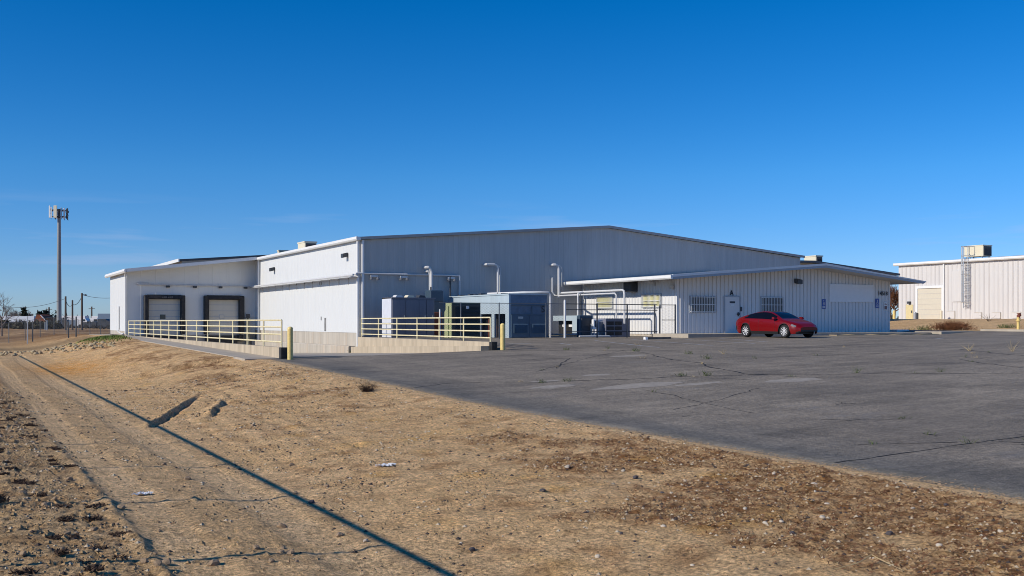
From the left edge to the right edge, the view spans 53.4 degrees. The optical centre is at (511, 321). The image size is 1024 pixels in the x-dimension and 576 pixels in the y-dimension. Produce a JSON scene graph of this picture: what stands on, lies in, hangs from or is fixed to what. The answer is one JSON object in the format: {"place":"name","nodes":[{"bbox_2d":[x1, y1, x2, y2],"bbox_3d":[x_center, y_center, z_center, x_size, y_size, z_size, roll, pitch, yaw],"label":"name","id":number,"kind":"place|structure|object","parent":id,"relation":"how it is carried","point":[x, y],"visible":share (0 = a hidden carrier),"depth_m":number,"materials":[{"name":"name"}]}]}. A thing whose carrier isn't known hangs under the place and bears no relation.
{"place":"outdoors","nodes":[
{"label":"outdoors","id":0,"kind":"place"},
{"bbox_2d":[67,335,131,345],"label":"grass","id":1,"kind":"structure","parent":0,"point":[110,337],"depth_m":63.76,"materials":[{"name":"plant"}]},
{"bbox_2d":[425,287,443,335],"bbox_3d":[-4.609,-0.591,60.173,1.300,2.981,1.600,0,0,-29],"label":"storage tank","id":2,"kind":"object","parent":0,"point":[436,294],"visible":0.48,"depth_m":60.19,"materials":[{"name":"metal"}]},
{"bbox_2d":[449,291,550,337],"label":"compressor house","id":3,"kind":"structure","parent":0,"point":[492,299],"depth_m":55.55,"materials":[{"name":"blue paint"}]},
{"bbox_2d":[511,315,528,337],"bbox_3d":[0.441,0.235,54.964,1.092,1.210,0.090,0,0,-29],"label":"door","id":4,"kind":"structure","parent":3,"relation":"in","point":[524,327],"depth_m":54.94,"materials":[{"name":"metal"}]},
{"bbox_2d":[530,315,546,336],"bbox_3d":[1.461,0.235,55.525,1.092,1.210,0.090,0,0,-29],"label":"door","id":5,"kind":"structure","parent":3,"relation":"in","point":[542,317],"depth_m":55.48,"materials":[{"name":"metal"}]},
{"bbox_2d":[0,319,1023,575],"bbox_3d":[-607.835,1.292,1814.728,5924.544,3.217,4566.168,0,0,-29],"label":"ground","id":6,"kind":"structure","parent":0,"point":[60,377],"depth_m":12.97,"materials":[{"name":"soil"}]},
{"bbox_2d":[0,496,9,502],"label":"dead clump","id":7,"kind":"object","parent":6,"relation":"on","point":[3,499],"visible":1,"depth_m":11.66,"materials":[{"name":"plant"}]},
{"bbox_2d":[5,466,19,469],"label":"dead clump","id":8,"kind":"object","parent":6,"relation":"on","point":[16,468],"visible":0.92,"depth_m":14.53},
{"bbox_2d":[0,294,25,335],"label":"bare tree","id":9,"kind":"object","parent":6,"relation":"on","point":[6,312],"visible":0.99,"depth_m":120.14,"materials":[{"name":"brown plant"}]},
{"bbox_2d":[1,316,35,321],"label":"semi trailer","id":10,"kind":"object","parent":6,"relation":"on","point":[31,318],"visible":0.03,"depth_m":288.70,"materials":[{"name":"metal"}]},
{"bbox_2d":[13,478,25,481],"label":"dead clump","id":11,"kind":"object","parent":6,"relation":"on","point":[20,480],"visible":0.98,"depth_m":13.33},
{"bbox_2d":[8,566,39,574],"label":"dead clump","id":12,"kind":"object","parent":6,"relation":"on","point":[25,571],"visible":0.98,"depth_m":8.45,"materials":[{"name":"plant"}]},
{"bbox_2d":[20,306,27,315],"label":"conifer","id":13,"kind":"object","parent":6,"relation":"on","point":[24,312],"visible":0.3,"depth_m":299.70,"materials":[{"name":"green plant"}]},
{"bbox_2d":[18,480,37,484],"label":"dead clump","id":14,"kind":"object","parent":6,"relation":"on","point":[30,482],"visible":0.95,"depth_m":13.21,"materials":[{"name":"plant"}]},
{"bbox_2d":[0,317,63,328],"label":"undergrowth","id":15,"kind":"object","parent":6,"relation":"on","point":[20,324],"visible":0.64,"depth_m":220.11,"materials":[{"name":"plant"}]},
{"bbox_2d":[28,492,46,496],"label":"dead clump","id":16,"kind":"object","parent":6,"relation":"on","point":[41,494],"visible":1,"depth_m":12.38,"materials":[{"name":"plant"}]},
{"bbox_2d":[35,315,55,321],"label":"house","id":17,"kind":"structure","parent":6,"relation":"on","point":[42,316],"depth_m":268.05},
{"bbox_2d":[41,502,50,505],"bbox_3d":[-5.359,2.106,11.698,0.112,0.077,0.090,8,-2,-9],"label":"dirt clod","id":18,"kind":"object","parent":6,"relation":"on","point":[45,503],"visible":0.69,"depth_m":11.68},
{"bbox_2d":[45,535,60,539],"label":"dead clump","id":19,"kind":"object","parent":6,"relation":"on","point":[51,537],"visible":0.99,"depth_m":9.89,"materials":[{"name":"plant"}]},
{"bbox_2d":[0,317,109,342],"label":"chain link fence","id":20,"kind":"object","parent":6,"relation":"on","point":[99,322],"visible":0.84,"depth_m":96.62,"materials":[{"name":"metal"}]},
{"bbox_2d":[49,205,68,323],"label":"cell tower","id":21,"kind":"structure","parent":6,"relation":"on","point":[58,216],"depth_m":249.58,"materials":[{"name":"metal"}]},
{"bbox_2d":[54,547,69,555],"bbox_3d":[-4.070,2.074,9.194,0.134,0.050,0.147,0,0,-29],"label":"dead clump","id":22,"kind":"object","parent":6,"relation":"on","point":[64,551],"visible":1,"depth_m":9.17,"materials":[{"name":"plant"}]},
{"bbox_2d":[54,503,71,507],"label":"dead clump","id":23,"kind":"object","parent":6,"relation":"on","point":[61,505],"visible":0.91,"depth_m":11.67,"materials":[{"name":"plant"}]},
{"bbox_2d":[57,515,71,519],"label":"dead clump","id":24,"kind":"object","parent":6,"relation":"on","point":[64,517],"visible":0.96,"depth_m":10.93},
{"bbox_2d":[64,296,66,329],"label":"utility pole","id":25,"kind":"object","parent":6,"relation":"on","point":[65,323],"visible":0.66,"depth_m":189.90,"materials":[{"name":"brown wood"}]},
{"bbox_2d":[56,517,74,521],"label":"dead clump","id":26,"kind":"object","parent":6,"relation":"on","point":[66,519],"visible":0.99,"depth_m":10.84,"materials":[{"name":"plant"}]},
{"bbox_2d":[62,532,79,539],"bbox_3d":[-4.376,2.122,10.062,0.202,0.050,0.190,0,0,-29],"label":"dead clump","id":27,"kind":"object","parent":6,"relation":"on","point":[75,535],"visible":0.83,"depth_m":10.05,"materials":[{"name":"plant"}]},
{"bbox_2d":[71,300,72,329],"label":"utility pole","id":28,"kind":"object","parent":6,"relation":"on","point":[72,316],"visible":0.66,"depth_m":189.87,"materials":[{"name":"brown wood"}]},
{"bbox_2d":[62,316,88,319],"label":"semi trailer","id":29,"kind":"object","parent":6,"relation":"on","point":[69,318],"visible":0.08,"depth_m":298.70,"materials":[{"name":"metal"}]},
{"bbox_2d":[75,316,76,336],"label":"fence post","id":30,"kind":"object","parent":6,"relation":"on","point":[76,326],"visible":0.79,"depth_m":79.97,"materials":[{"name":"metal"}]},
{"bbox_2d":[81,293,82,329],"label":"utility pole","id":31,"kind":"object","parent":6,"relation":"on","point":[82,310],"visible":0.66,"depth_m":189.88,"materials":[{"name":"brown wood"}]},
{"bbox_2d":[77,318,89,327],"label":"truck","id":32,"kind":"object","parent":6,"relation":"on","point":[84,319],"visible":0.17,"depth_m":248.90,"materials":[{"name":"white metal"}]},
{"bbox_2d":[79,557,96,564],"bbox_3d":[-3.810,2.134,9.033,0.234,0.045,0.220,0,0,-29],"label":"dead clump","id":33,"kind":"object","parent":6,"relation":"on","point":[80,560],"visible":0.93,"depth_m":9.02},
{"bbox_2d":[83,321,97,328],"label":"truck","id":34,"kind":"object","parent":6,"relation":"on","point":[92,323],"visible":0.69,"depth_m":236.90,"materials":[{"name":"metal"}]},
{"bbox_2d":[85,503,99,507],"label":"dead clump","id":35,"kind":"object","parent":6,"relation":"on","point":[93,505],"visible":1,"depth_m":11.70,"materials":[{"name":"plant"}]},
{"bbox_2d":[83,515,102,521],"bbox_3d":[-4.572,2.135,11.086,0.213,0.065,0.204,0,0,-29],"label":"dead clump","id":36,"kind":"object","parent":6,"relation":"on","point":[91,518],"visible":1,"depth_m":11.04,"materials":[{"name":"plant"}]},
{"bbox_2d":[83,563,104,571],"bbox_3d":[-3.512,2.067,8.562,0.162,0.047,0.178,0,0,-45],"label":"dead clump","id":37,"kind":"object","parent":6,"relation":"on","point":[94,567],"visible":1,"depth_m":8.53,"materials":[{"name":"plant"}]},
{"bbox_2d":[89,544,110,549],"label":"dead clump","id":38,"kind":"object","parent":6,"relation":"on","point":[103,547],"visible":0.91,"depth_m":9.57,"materials":[{"name":"plant"}]},
{"bbox_2d":[97,319,109,328],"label":"truck","id":39,"kind":"object","parent":6,"relation":"on","point":[106,321],"visible":0.55,"depth_m":223.90,"materials":[{"name":"metal"}]},
{"bbox_2d":[98,314,109,318],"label":"semi trailer","id":40,"kind":"object","parent":6,"relation":"on","point":[103,316],"visible":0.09,"depth_m":238.70,"materials":[{"name":"metal"}]},
{"bbox_2d":[103,554,127,559],"bbox_3d":[-3.619,2.151,9.262,0.246,0.056,0.250,0,0,-29],"label":"dead clump","id":41,"kind":"object","parent":6,"relation":"on","point":[121,557],"visible":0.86,"depth_m":9.27,"materials":[{"name":"plant"}]},
{"bbox_2d":[108,530,132,536],"bbox_3d":[-3.954,2.144,10.286,0.231,0.046,0.215,0,0,-29],"label":"dead clump","id":42,"kind":"object","parent":6,"relation":"on","point":[117,533],"visible":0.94,"depth_m":10.28,"materials":[{"name":"plant"}]},
{"bbox_2d":[117,505,124,509],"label":"dirt clod","id":43,"kind":"object","parent":6,"relation":"on","point":[122,507],"visible":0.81,"depth_m":11.87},
{"bbox_2d":[132,491,152,495],"bbox_3d":[-4.742,2.195,13.050,0.307,0.035,0.155,0,0,-29],"label":"crumpled paper","id":44,"kind":"object","parent":6,"relation":"on","point":[144,493],"visible":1,"depth_m":13.04,"materials":[{"name":"paper"}]},
{"bbox_2d":[140,558,147,563],"bbox_3d":[-3.308,2.152,9.152,0.071,0.056,0.079,0,0,-8],"label":"dirt clod","id":45,"kind":"object","parent":6,"relation":"on","point":[143,560],"visible":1,"depth_m":9.12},
{"bbox_2d":[153,560,161,566],"bbox_3d":[-3.095,2.116,8.902,0.089,0.061,0.072,14,23,39],"label":"dirt clod","id":46,"kind":"object","parent":6,"relation":"on","point":[157,563],"visible":1,"depth_m":8.88,"materials":[{"name":"soil"}]},
{"bbox_2d":[162,558,170,564],"bbox_3d":[-3.112,2.168,9.149,0.104,0.072,0.084,-3,14,15],"label":"dirt clod","id":47,"kind":"object","parent":6,"relation":"on","point":[167,561],"visible":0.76,"depth_m":9.13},
{"bbox_2d":[89,334,278,360],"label":"walkway","id":48,"kind":"structure","parent":6,"relation":"on","point":[242,356],"depth_m":47.74,"materials":[{"name":"concrete"}]},
{"bbox_2d":[138,336,286,358],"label":"ramp wall","id":49,"kind":"structure","parent":6,"relation":"on","point":[277,352],"depth_m":44.70,"materials":[{"name":"concrete"}]},
{"bbox_2d":[128,319,281,346],"bbox_3d":[-18.591,0.459,57.336,0.070,1.122,39.670,0,0,-29],"label":"guard rail","id":50,"kind":"object","parent":49,"relation":"on","point":[197,331],"visible":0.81,"depth_m":50.77,"materials":[{"name":"metal"}]},
{"bbox_2d":[208,559,219,565],"bbox_3d":[-2.730,2.209,9.302,0.094,0.080,0.116,-1,3,26],"label":"dirt clod","id":51,"kind":"object","parent":6,"relation":"on","point":[212,562],"visible":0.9,"depth_m":9.27,"materials":[{"name":"soil"}]},
{"bbox_2d":[277,523,286,527],"bbox_3d":[-2.577,2.292,11.401,0.105,0.072,0.085,15,-20,-29],"label":"dirt clod","id":52,"kind":"object","parent":6,"relation":"on","point":[281,525],"visible":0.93,"depth_m":11.37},
{"bbox_2d":[286,549,293,554],"bbox_3d":[-2.154,2.245,9.900,0.081,0.069,0.100,-19,5,-30],"label":"dirt clod","id":53,"kind":"object","parent":6,"relation":"on","point":[290,552],"visible":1,"depth_m":9.87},
{"bbox_2d":[335,532,343,536],"bbox_3d":[-1.858,2.294,10.952,0.091,0.062,0.074,-11,23,-41],"label":"dirt clod","id":54,"kind":"object","parent":6,"relation":"on","point":[338,534],"visible":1,"depth_m":10.93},
{"bbox_2d":[286,353,414,358],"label":"truck ramp","id":55,"kind":"structure","parent":6,"relation":"on","point":[306,355],"depth_m":46.65,"materials":[{"name":"concrete"}]},
{"bbox_2d":[356,380,378,391],"bbox_3d":[-3.834,1.700,27.050,0.707,0.318,0.652,0,0,8],"label":"dry shrub","id":56,"kind":"object","parent":6,"relation":"on","point":[366,389],"visible":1,"depth_m":26.99,"materials":[{"name":"plant"}]},
{"bbox_2d":[375,463,395,465],"bbox_3d":[-1.917,2.166,15.452,0.372,0.035,0.208,0,0,-29],"label":"crumpled paper","id":57,"kind":"object","parent":6,"relation":"on","point":[388,464],"visible":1,"depth_m":15.44,"materials":[{"name":"paper"}]},
{"bbox_2d":[351,337,496,352],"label":"ramp wall","id":58,"kind":"structure","parent":6,"relation":"on","point":[380,345],"depth_m":51.42,"materials":[{"name":"concrete"}]},
{"bbox_2d":[361,317,490,341],"bbox_3d":[-4.853,0.334,52.107,0.070,1.122,16.270,0,0,-29],"label":"guard rail","id":59,"kind":"object","parent":58,"relation":"on","point":[417,329],"visible":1,"depth_m":50.84,"materials":[{"name":"metal"}]},
{"bbox_2d":[440,302,563,338],"bbox_3d":[-0.424,0.025,52.831,7.319,2.070,0.060,0,0,-29],"label":"chain link fence","id":60,"kind":"object","parent":6,"relation":"on","point":[499,315],"visible":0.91,"depth_m":52.88,"materials":[{"name":"metal"}]},
{"bbox_2d":[105,225,899,352],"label":"warehouse","id":61,"kind":"structure","parent":6,"relation":"on","point":[324,297],"depth_m":67.63,"materials":[{"name":"metal"}]},
{"bbox_2d":[147,299,180,334],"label":"dock door","id":62,"kind":"structure","parent":61,"relation":"in","point":[159,309],"depth_m":76.62,"materials":[{"name":"white metal"}]},
{"bbox_2d":[208,300,238,334],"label":"dock door","id":63,"kind":"structure","parent":61,"relation":"in","point":[218,309],"depth_m":78.72,"materials":[{"name":"metal"}]},
{"bbox_2d":[297,241,316,248],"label":"rooftop cooler","id":64,"kind":"object","parent":61,"relation":"on","point":[302,244],"visible":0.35,"depth_m":77.85,"materials":[{"name":"beige metal"}]},
{"bbox_2d":[804,255,822,261],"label":"rooftop cooler","id":65,"kind":"object","parent":61,"relation":"on","point":[816,257],"visible":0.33,"depth_m":92.90,"materials":[{"name":"beige metal"}]},
{"bbox_2d":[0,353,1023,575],"bbox_3d":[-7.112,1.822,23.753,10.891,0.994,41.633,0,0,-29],"label":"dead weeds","id":66,"kind":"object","parent":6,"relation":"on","point":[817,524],"visible":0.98,"depth_m":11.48,"materials":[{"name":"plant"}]},
{"bbox_2d":[566,303,660,337],"bbox_3d":[5.642,0.025,56.165,6.329,2.070,0.084,0,0,-29],"label":"chain link fence","id":67,"kind":"object","parent":6,"relation":"on","point":[626,331],"visible":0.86,"depth_m":56.55,"materials":[{"name":"metal"}]},
{"bbox_2d":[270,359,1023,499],"bbox_3d":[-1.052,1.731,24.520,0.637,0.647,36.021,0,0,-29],"label":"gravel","id":68,"kind":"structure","parent":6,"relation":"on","point":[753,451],"depth_m":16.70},
{"bbox_2d":[272,330,1023,499],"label":"parking lot","id":69,"kind":"structure","parent":6,"relation":"on","point":[981,401],"depth_m":25.22,"materials":[{"name":"asphalt"}]},
{"bbox_2d":[287,327,292,359],"bbox_3d":[-8.564,0.840,39.283,0.218,1.320,0.218,0,0,-29],"label":"bollard","id":70,"kind":"object","parent":69,"relation":"on","point":[289,343],"visible":0.91,"depth_m":39.21,"materials":[{"name":"metal"}]},
{"bbox_2d":[382,295,435,337],"bbox_3d":[-5.845,-0.315,57.679,2.670,2.390,1.480,0,0,-29],"label":"electrical cabinet","id":71,"kind":"object","parent":69,"relation":"on","point":[401,306],"visible":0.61,"depth_m":57.03,"materials":[{"name":"beige metal"}]},
{"bbox_2d":[439,309,440,338],"bbox_3d":[-3.612,0.110,50.964,0.080,1.500,0.080,0,0,-29],"label":"fence post","id":72,"kind":"object","parent":69,"relation":"on","point":[440,321],"visible":0.68,"depth_m":50.94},
{"bbox_2d":[444,302,479,337],"bbox_3d":[-2.622,0.080,54.743,2.150,2.240,1.170,0,0,-29],"label":"transformer","id":73,"kind":"object","parent":69,"relation":"on","point":[455,313],"visible":0.55,"depth_m":54.38,"materials":[{"name":"metal"}]},
{"bbox_2d":[500,323,504,349],"bbox_3d":[-0.406,0.664,44.225,0.218,1.210,0.218,0,0,-29],"label":"bollard","id":74,"kind":"object","parent":69,"relation":"on","point":[502,336],"visible":0.91,"depth_m":44.13,"materials":[{"name":"metal"}]},
{"bbox_2d":[564,300,565,337],"bbox_3d":[2.829,-0.165,54.505,0.130,2.050,0.130,0,0,-29],"label":"fence post","id":75,"kind":"object","parent":69,"relation":"on","point":[564,318],"visible":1,"depth_m":54.45,"materials":[{"name":"metal"}]},
{"bbox_2d":[552,315,592,335],"bbox_3d":[3.668,0.250,61.413,1.200,1.260,3.100,0,0,-29],"label":"chiller","id":76,"kind":"object","parent":69,"relation":"on","point":[571,323],"visible":0.51,"depth_m":61.55,"materials":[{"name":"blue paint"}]},
{"bbox_2d":[577,315,591,336],"bbox_3d":[4.132,0.290,57.641,0.925,1.340,0.360,0,0,-29],"label":"condenser unit","id":77,"kind":"object","parent":69,"relation":"on","point":[584,322],"visible":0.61,"depth_m":57.44,"materials":[{"name":"metal"}]},
{"bbox_2d":[591,319,595,334],"bbox_3d":[4.609,0.380,57.412,0.366,1.040,0.220,0,0,-29],"label":"meter box","id":78,"kind":"object","parent":69,"relation":"on","point":[593,325],"visible":0.72,"depth_m":57.35,"materials":[{"name":"metal"}]},
{"bbox_2d":[579,335,609,336],"bbox_3d":[4.656,0.841,56.879,2.131,0.183,0.100,0,0,-29],"label":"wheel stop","id":79,"kind":"object","parent":69,"relation":"on","point":[594,335],"visible":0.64,"depth_m":56.78,"materials":[{"name":"concrete"}]},
{"bbox_2d":[592,319,602,334],"bbox_3d":[4.901,0.405,58.701,0.528,1.110,1.042,0,0,-29],"label":"condenser unit","id":80,"kind":"object","parent":69,"relation":"on","point":[600,324],"visible":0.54,"depth_m":58.23,"materials":[{"name":"metal"}]},
{"bbox_2d":[595,318,629,336],"bbox_3d":[5.804,0.380,58.986,1.691,1.160,1.212,0,0,-29],"label":"condenser unit","id":81,"kind":"object","parent":69,"relation":"on","point":[613,324],"visible":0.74,"depth_m":58.37,"materials":[{"name":"grey metal"}]},
{"bbox_2d":[643,337,670,339],"bbox_3d":[7.562,0.842,52.931,1.650,0.136,0.200,0,0,-29],"label":"wheel stop","id":82,"kind":"object","parent":69,"relation":"on","point":[645,338],"visible":0.89,"depth_m":52.80,"materials":[{"name":"concrete"}]},
{"bbox_2d":[662,304,675,332],"bbox_3d":[8.929,0.025,57.972,0.989,2.070,0.076,0,0,-29],"label":"chain link fence","id":83,"kind":"object","parent":69,"relation":"on","point":[674,317],"visible":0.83,"depth_m":58.07,"materials":[{"name":"metal"}]},
{"bbox_2d":[528,355,821,389],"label":"worn patches","id":84,"kind":"object","parent":69,"relation":"on","point":[639,385],"visible":1,"depth_m":27.36,"materials":[{"name":"asphalt"}]},
{"bbox_2d":[415,344,1023,462],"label":"pavement cracks","id":85,"kind":"object","parent":69,"relation":"on","point":[788,376],"visible":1,"depth_m":28.78,"materials":[{"name":"asphalt"}]},
{"bbox_2d":[522,338,939,346],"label":"bay markings","id":86,"kind":"object","parent":69,"relation":"on","point":[671,342],"visible":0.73,"depth_m":48.48,"materials":[{"name":"paint"}]},
{"bbox_2d":[564,263,925,335],"bbox_3d":[15.063,-1.230,66.103,20.710,4.660,11.460,0,0,-29],"label":"office annex","id":87,"kind":"object","parent":69,"relation":"on","point":[716,302],"visible":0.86,"depth_m":61.78,"materials":[{"name":"metal"}]},
{"bbox_2d":[596,295,613,308],"bbox_3d":[5.856,-1.250,64.453,0.137,0.840,1.831,0,0,-29],"label":"window","id":88,"kind":"structure","parent":87,"relation":"in","point":[608,299],"depth_m":64.36,"materials":[{"name":"glass"}]},
{"bbox_2d":[641,293,661,307],"bbox_3d":[8.222,-1.250,60.148,0.137,0.840,1.859,0,0,-29],"label":"window","id":89,"kind":"structure","parent":87,"relation":"in","point":[656,298],"depth_m":60.12,"materials":[{"name":"glass"}]},
{"bbox_2d":[689,296,715,312],"bbox_3d":[11.061,-1.013,58.952,1.894,0.984,0.137,0,0,-29],"label":"window","id":90,"kind":"structure","parent":87,"relation":"in","point":[697,304],"depth_m":58.92,"materials":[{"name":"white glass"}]},
{"bbox_2d":[725,297,739,332],"bbox_3d":[13.016,-0.407,60.002,1.093,2.113,0.112,0,0,-29],"label":"door","id":91,"kind":"structure","parent":87,"relation":"in","point":[732,313],"depth_m":60.01,"materials":[{"name":"metal"}]},
{"bbox_2d":[760,296,783,311],"bbox_3d":[15.733,-1.029,61.520,1.822,1.004,0.137,0,0,-29],"label":"window","id":92,"kind":"structure","parent":87,"relation":"in","point":[766,303],"depth_m":61.49,"materials":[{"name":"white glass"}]},
{"bbox_2d":[822,299,825,308],"bbox_3d":[19.493,-1.121,63.607,0.320,0.600,0.033,0,0,-29],"label":"parking sign","id":93,"kind":"object","parent":87,"relation":"attached to","point":[823,303],"visible":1,"depth_m":63.60,"materials":[{"name":"metal"}]},
{"bbox_2d":[875,299,878,307],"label":"parking sign","id":94,"kind":"object","parent":87,"relation":"attached to","point":[876,303],"visible":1,"depth_m":65.87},
{"bbox_2d":[736,311,816,337],"bbox_3d":[13.963,0.111,53.791,2.140,1.385,4.720,0,0,-29],"label":"parked car","id":95,"kind":"object","parent":69,"relation":"on","point":[772,323],"visible":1,"depth_m":53.01,"materials":[{"name":"red paint"}]},
{"bbox_2d":[834,334,935,335],"bbox_3d":[22.579,0.896,61.471,8.800,0.351,0.580,0,0,-29],"label":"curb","id":96,"kind":"object","parent":69,"relation":"on","point":[886,334],"visible":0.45,"depth_m":61.17,"materials":[{"name":"concrete"}]},
{"bbox_2d":[980,329,1023,331],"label":"kerb","id":97,"kind":"structure","parent":69,"relation":"on","point":[1017,330],"depth_m":64.19,"materials":[{"name":"concrete"}]},
{"bbox_2d":[832,554,903,570],"bbox_3d":[3.044,2.083,8.818,0.599,0.080,0.291,0,0,5],"label":"straw","id":98,"kind":"object","parent":6,"relation":"on","point":[864,559],"visible":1,"depth_m":8.79,"materials":[{"name":"plant"}]},
{"bbox_2d":[890,290,897,318],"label":"bare tree","id":99,"kind":"object","parent":6,"relation":"on","point":[891,308],"visible":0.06,"depth_m":167.96,"materials":[{"name":"plant"}]},
{"bbox_2d":[890,285,898,318],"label":"bare tree","id":100,"kind":"object","parent":6,"relation":"on","point":[894,294],"visible":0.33,"depth_m":164.83,"materials":[{"name":"brown plant"}]},
{"bbox_2d":[890,330,908,331],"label":"slab","id":101,"kind":"structure","parent":6,"relation":"on","point":[898,330],"depth_m":68.48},
{"bbox_2d":[920,319,982,329],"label":"brush heap","id":102,"kind":"object","parent":6,"relation":"on","point":[950,325],"visible":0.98,"depth_m":71.72,"materials":[{"name":"plant"}]},
{"bbox_2d":[893,246,1023,318],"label":"metal building","id":103,"kind":"structure","parent":6,"relation":"on","point":[968,288],"depth_m":121.16,"materials":[{"name":"metal"}]},
{"bbox_2d":[906,305,912,318],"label":"entry door","id":104,"kind":"structure","parent":103,"relation":"in","point":[909,308],"depth_m":128.53,"materials":[{"name":"metal"}]},
{"bbox_2d":[918,288,940,318],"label":"roll up door","id":105,"kind":"structure","parent":103,"relation":"in","point":[929,299],"depth_m":125.92,"materials":[{"name":"metal"}]},
{"bbox_2d":[964,245,991,258],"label":"rooftop cooler","id":106,"kind":"object","parent":103,"relation":"on","point":[981,251],"visible":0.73,"depth_m":120.89,"materials":[{"name":"beige metal"}]},
{"bbox_2d":[997,324,1016,327],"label":"weed clump","id":107,"kind":"object","parent":6,"relation":"on","point":[1006,326],"visible":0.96,"depth_m":73.82,"materials":[{"name":"plant"}]},
{"bbox_2d":[1016,313,1020,328],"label":"standpipe","id":108,"kind":"object","parent":6,"relation":"on","point":[1018,320],"visible":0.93,"depth_m":69.91,"materials":[{"name":"metal"}]},
{"bbox_2d":[0,0,1023,318],"label":"sky","id":109,"kind":"structure","parent":0,"point":[869,134],"materials":[{"name":"blue"}]},
{"bbox_2d":[653,332,930,337],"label":"pavement","id":110,"kind":"structure","parent":0,"point":[689,335],"depth_m":57.56,"materials":[{"name":"concrete"}]},
{"bbox_2d":[915,331,974,333],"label":"path","id":111,"kind":"structure","parent":0,"point":[942,332],"depth_m":63.80,"materials":[{"name":"concrete"}]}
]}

